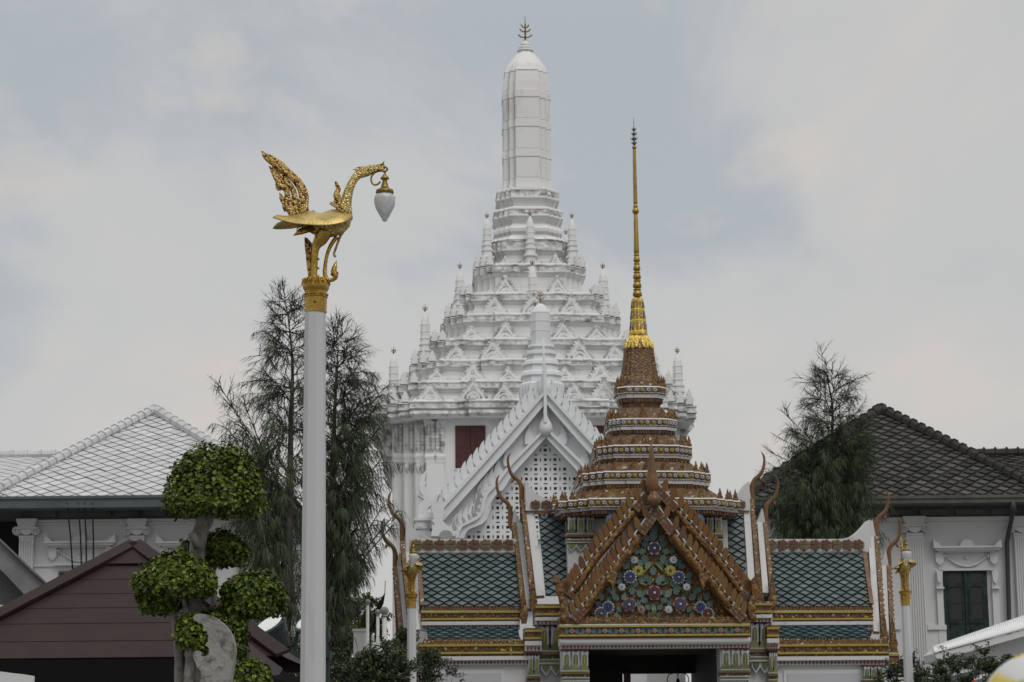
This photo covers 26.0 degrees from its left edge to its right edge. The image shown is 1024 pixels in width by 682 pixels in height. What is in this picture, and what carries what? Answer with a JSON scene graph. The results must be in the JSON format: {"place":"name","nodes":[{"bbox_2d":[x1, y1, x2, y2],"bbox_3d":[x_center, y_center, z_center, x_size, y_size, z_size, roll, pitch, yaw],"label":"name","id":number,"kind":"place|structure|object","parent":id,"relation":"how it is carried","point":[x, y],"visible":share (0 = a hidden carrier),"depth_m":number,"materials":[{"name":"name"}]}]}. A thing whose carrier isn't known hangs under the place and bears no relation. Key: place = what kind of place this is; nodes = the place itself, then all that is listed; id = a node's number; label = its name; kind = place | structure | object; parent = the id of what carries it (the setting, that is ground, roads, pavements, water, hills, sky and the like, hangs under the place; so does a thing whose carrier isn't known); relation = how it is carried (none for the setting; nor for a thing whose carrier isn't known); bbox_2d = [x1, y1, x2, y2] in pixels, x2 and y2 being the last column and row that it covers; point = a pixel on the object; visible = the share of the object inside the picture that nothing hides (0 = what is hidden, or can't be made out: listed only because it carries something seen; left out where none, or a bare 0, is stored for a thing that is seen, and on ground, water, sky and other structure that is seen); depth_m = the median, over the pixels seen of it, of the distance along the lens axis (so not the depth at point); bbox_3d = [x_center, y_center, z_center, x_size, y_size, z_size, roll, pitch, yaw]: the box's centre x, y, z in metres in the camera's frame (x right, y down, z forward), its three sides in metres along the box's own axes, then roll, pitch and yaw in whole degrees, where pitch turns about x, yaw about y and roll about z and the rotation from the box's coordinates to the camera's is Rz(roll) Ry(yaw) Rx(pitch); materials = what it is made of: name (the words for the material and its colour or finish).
{"place":"outdoors","nodes":[
{"label":"outdoors","id":0,"kind":"place"},
{"bbox_2d":[0,539,46,606],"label":"gabled house","id":1,"kind":"structure","parent":0,"point":[19,576],"depth_m":33.61,"materials":[{"name":"grey paint"}]},
{"bbox_2d":[0,404,333,675],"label":"white hall","id":2,"kind":"structure","parent":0,"point":[65,510],"depth_m":56.14,"materials":[{"name":"tile"}]},
{"bbox_2d":[58,571,67,575],"bbox_3d":[-10.798,6.793,55.700,1.211,2.045,0.100,-1,-11,0],"label":"window","id":3,"kind":"structure","parent":2,"relation":"in","point":[59,572],"depth_m":55.85,"materials":[{"name":"blue paint"}]},
{"bbox_2d":[193,614,236,681],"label":"carved stone","id":4,"kind":"object","parent":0,"point":[217,663],"visible":1,"depth_m":12.48,"materials":[{"name":"grey stone"}]},
{"bbox_2d":[0,0,1023,681],"label":"sky","id":5,"kind":"structure","parent":0,"point":[809,172],"materials":[{"name":"grey"}]},
{"bbox_2d":[382,118,901,681],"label":"gate pavilion","id":6,"kind":"structure","parent":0,"point":[658,556],"depth_m":48.55,"materials":[{"name":"tile"}]},
{"bbox_2d":[667,654,688,681],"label":"hanging lantern","id":7,"kind":"object","parent":6,"relation":"hanging from","point":[677,680],"visible":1,"depth_m":49.67,"materials":[{"name":"black metal"}]},
{"bbox_2d":[745,403,1023,681],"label":"grey roofed hall","id":8,"kind":"structure","parent":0,"point":[957,506],"depth_m":60.92,"materials":[{"name":"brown tile"}]},
{"bbox_2d":[890,670,940,680],"bbox_3d":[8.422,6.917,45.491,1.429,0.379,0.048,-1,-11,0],"label":"shrub","id":9,"kind":"object","parent":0,"point":[913,673],"visible":0.1,"depth_m":45.48,"materials":[{"name":"green plant"}]},
{"bbox_3d":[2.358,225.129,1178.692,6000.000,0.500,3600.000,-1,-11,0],"label":"ground","id":10,"kind":"structure","parent":0,"visible":0},
{"bbox_2d":[0,672,34,681],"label":"white board","id":11,"kind":"object","parent":10,"relation":"on","point":[8,677],"visible":1,"depth_m":17.82,"materials":[{"name":"paint"}]},
{"bbox_2d":[0,539,299,681],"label":"kiosk","id":12,"kind":"object","parent":10,"relation":"on","point":[86,622],"visible":0.71,"depth_m":22.32,"materials":[{"name":"brown paint"}]},
{"bbox_2d":[126,439,289,681],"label":"topiary tree","id":13,"kind":"object","parent":10,"relation":"on","point":[185,577],"visible":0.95,"depth_m":13.46,"materials":[{"name":"green plant"}]},
{"bbox_2d":[204,276,337,649],"bbox_3d":[-4.591,4.082,41.997,2.704,10.906,2.144,-1,-11,0],"label":"casuarina tree","id":14,"kind":"object","parent":10,"relation":"on","point":[267,552],"visible":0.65,"depth_m":42.17,"materials":[{"name":"green plant"}]},
{"bbox_2d":[288,630,300,676],"bbox_3d":[-3.299,5.854,31.463,1.041,3.484,0.943,-5,-12,22],"label":"shrub","id":15,"kind":"object","parent":10,"relation":"on","point":[291,645],"visible":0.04,"depth_m":31.65,"materials":[{"name":"green plant"}]},
{"bbox_2d":[289,650,331,681],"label":"floodlight rack","id":16,"kind":"object","parent":10,"relation":"on","point":[297,654],"visible":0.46,"depth_m":29.85,"materials":[{"name":"green metal"}]},
{"bbox_2d":[257,614,289,647],"bbox_3d":[-3.238,3.938,29.799,0.502,0.566,0.493,-1,-11,0],"label":"floodlight","id":17,"kind":"object","parent":16,"relation":"attached to","point":[276,629],"visible":0.48,"depth_m":29.71,"materials":[{"name":"green metal"}]},
{"bbox_2d":[293,613,330,650],"bbox_3d":[-2.743,3.958,30.405,0.512,0.577,0.502,-1,-11,0],"label":"floodlight","id":18,"kind":"object","parent":16,"relation":"attached to","point":[297,627],"visible":0.31,"depth_m":30.37,"materials":[{"name":"green metal"}]},
{"bbox_2d":[261,151,394,681],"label":"swan lamp","id":19,"kind":"object","parent":10,"relation":"on","point":[324,227],"visible":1,"depth_m":17.20,"materials":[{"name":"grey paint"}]},
{"bbox_2d":[330,625,353,679],"bbox_3d":[-3.603,8.178,46.342,1.182,4.461,1.267,-7,-12,29],"label":"shrub","id":20,"kind":"object","parent":10,"relation":"on","point":[347,648],"visible":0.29,"depth_m":46.43,"materials":[{"name":"green plant"}]},
{"bbox_2d":[281,309,408,652],"bbox_3d":[-3.227,4.448,42.944,2.722,10.510,2.100,-1,-11,0],"label":"casuarina tree","id":21,"kind":"object","parent":10,"relation":"on","point":[347,566],"visible":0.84,"depth_m":43.02,"materials":[{"name":"green plant"}]},
{"bbox_2d":[330,650,378,681],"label":"shrub","id":22,"kind":"object","parent":10,"relation":"on","point":[340,675],"visible":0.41,"depth_m":39.53,"materials":[{"name":"green plant"}]},
{"bbox_2d":[352,629,365,657],"bbox_3d":[-3.000,7.797,43.719,0.265,4.213,0.440,-1,-11,0],"label":"white box post","id":23,"kind":"object","parent":10,"relation":"on","point":[360,636],"visible":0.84,"depth_m":43.88,"materials":[{"name":"paint"}]},
{"bbox_2d":[332,596,387,660],"bbox_3d":[-3.880,8.574,51.307,1.920,5.535,1.403,-3,-11,11],"label":"shrub","id":24,"kind":"object","parent":10,"relation":"on","point":[352,624],"visible":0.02,"depth_m":51.51,"materials":[{"name":"green plant"}]},
{"bbox_2d":[365,599,369,648],"bbox_3d":[-2.824,7.442,43.378,0.105,4.780,0.105,-1,-11,0],"label":"ball post","id":25,"kind":"object","parent":10,"relation":"on","point":[367,601],"visible":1,"depth_m":43.72,"materials":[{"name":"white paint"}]},
{"bbox_2d":[346,592,394,654],"bbox_3d":[-3.299,8.276,49.384,1.389,5.393,1.203,-1,-11,0],"label":"shrub","id":26,"kind":"object","parent":10,"relation":"on","point":[374,602],"visible":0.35,"depth_m":49.57,"materials":[{"name":"green plant"}]},
{"bbox_2d":[375,609,379,651],"bbox_3d":[-2.680,7.693,44.348,0.117,4.645,0.117,-1,-11,0],"label":"ball post","id":27,"kind":"object","parent":10,"relation":"on","point":[377,612],"visible":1,"depth_m":44.70,"materials":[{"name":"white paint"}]},
{"bbox_2d":[373,581,385,632],"bbox_3d":[-2.790,7.561,45.391,0.413,5.296,0.035,-1,-11,0],"label":"furled pennant","id":28,"kind":"object","parent":10,"relation":"on","point":[380,604],"visible":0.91,"depth_m":45.77,"materials":[{"name":"fabric"}]},
{"bbox_2d":[338,636,424,681],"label":"shrub","id":29,"kind":"object","parent":10,"relation":"on","point":[367,662],"visible":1,"depth_m":38.46,"materials":[{"name":"green plant"}]},
{"bbox_2d":[380,606,388,652],"bbox_3d":[-2.549,7.664,44.353,0.180,4.701,0.180,-1,-11,0],"label":"ball post","id":30,"kind":"object","parent":10,"relation":"on","point":[384,611],"visible":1,"depth_m":44.70,"materials":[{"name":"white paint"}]},
{"bbox_2d":[381,625,422,676],"bbox_3d":[-2.130,7.518,42.260,0.836,4.206,0.643,6,-12,-30],"label":"shrub","id":31,"kind":"object","parent":10,"relation":"on","point":[401,635],"visible":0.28,"depth_m":42.61,"materials":[{"name":"green plant"}]},
{"bbox_2d":[399,540,423,681],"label":"swan lamp","id":32,"kind":"object","parent":10,"relation":"on","point":[413,566],"visible":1,"depth_m":40.70,"materials":[{"name":"metal"}]},
{"bbox_2d":[402,646,465,681],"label":"shrub","id":33,"kind":"object","parent":10,"relation":"on","point":[429,660],"visible":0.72,"depth_m":45.40,"materials":[{"name":"green plant"}]},
{"bbox_2d":[372,23,696,681],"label":"prang hall","id":34,"kind":"structure","parent":10,"relation":"on","point":[520,357],"depth_m":74.59,"materials":[{"name":"white paint"}]},
{"bbox_2d":[755,338,895,639],"bbox_3d":[7.709,5.814,54.740,3.664,11.993,2.537,-1,-11,0],"label":"casuarina tree","id":35,"kind":"object","parent":10,"relation":"on","point":[829,511],"visible":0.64,"depth_m":54.98,"materials":[{"name":"green plant"}]},
{"bbox_2d":[868,648,932,681],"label":"shrub","id":36,"kind":"object","parent":10,"relation":"on","point":[899,666],"visible":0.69,"depth_m":43.58,"materials":[{"name":"green plant"}]},
{"bbox_2d":[892,537,916,681],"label":"swan lamp","id":37,"kind":"object","parent":10,"relation":"on","point":[906,564],"visible":1,"depth_m":40.67,"materials":[{"name":"metal"}]},
{"bbox_2d":[922,646,975,681],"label":"shrub","id":38,"kind":"object","parent":10,"relation":"on","point":[942,671],"visible":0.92,"depth_m":36.53,"materials":[{"name":"green plant"}]},
{"bbox_2d":[923,615,1023,681],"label":"lean to roof","id":39,"kind":"object","parent":10,"relation":"on","point":[1013,644],"visible":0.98,"depth_m":39.74,"materials":[{"name":"white paint"}]},
{"bbox_2d":[956,641,1004,681],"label":"shrub","id":40,"kind":"object","parent":10,"relation":"on","point":[984,665],"visible":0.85,"depth_m":36.02,"materials":[{"name":"green plant"}]},
{"bbox_2d":[982,653,1014,681],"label":"shrub","id":41,"kind":"object","parent":10,"relation":"on","point":[1007,657],"visible":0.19,"depth_m":35.75,"materials":[{"name":"green plant"}]},
{"bbox_2d":[987,654,1023,681],"bbox_3d":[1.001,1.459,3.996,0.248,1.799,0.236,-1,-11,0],"label":"parasol","id":42,"kind":"object","parent":10,"relation":"on","point":[1011,670],"visible":1,"depth_m":4.11,"materials":[{"name":"fabric"}]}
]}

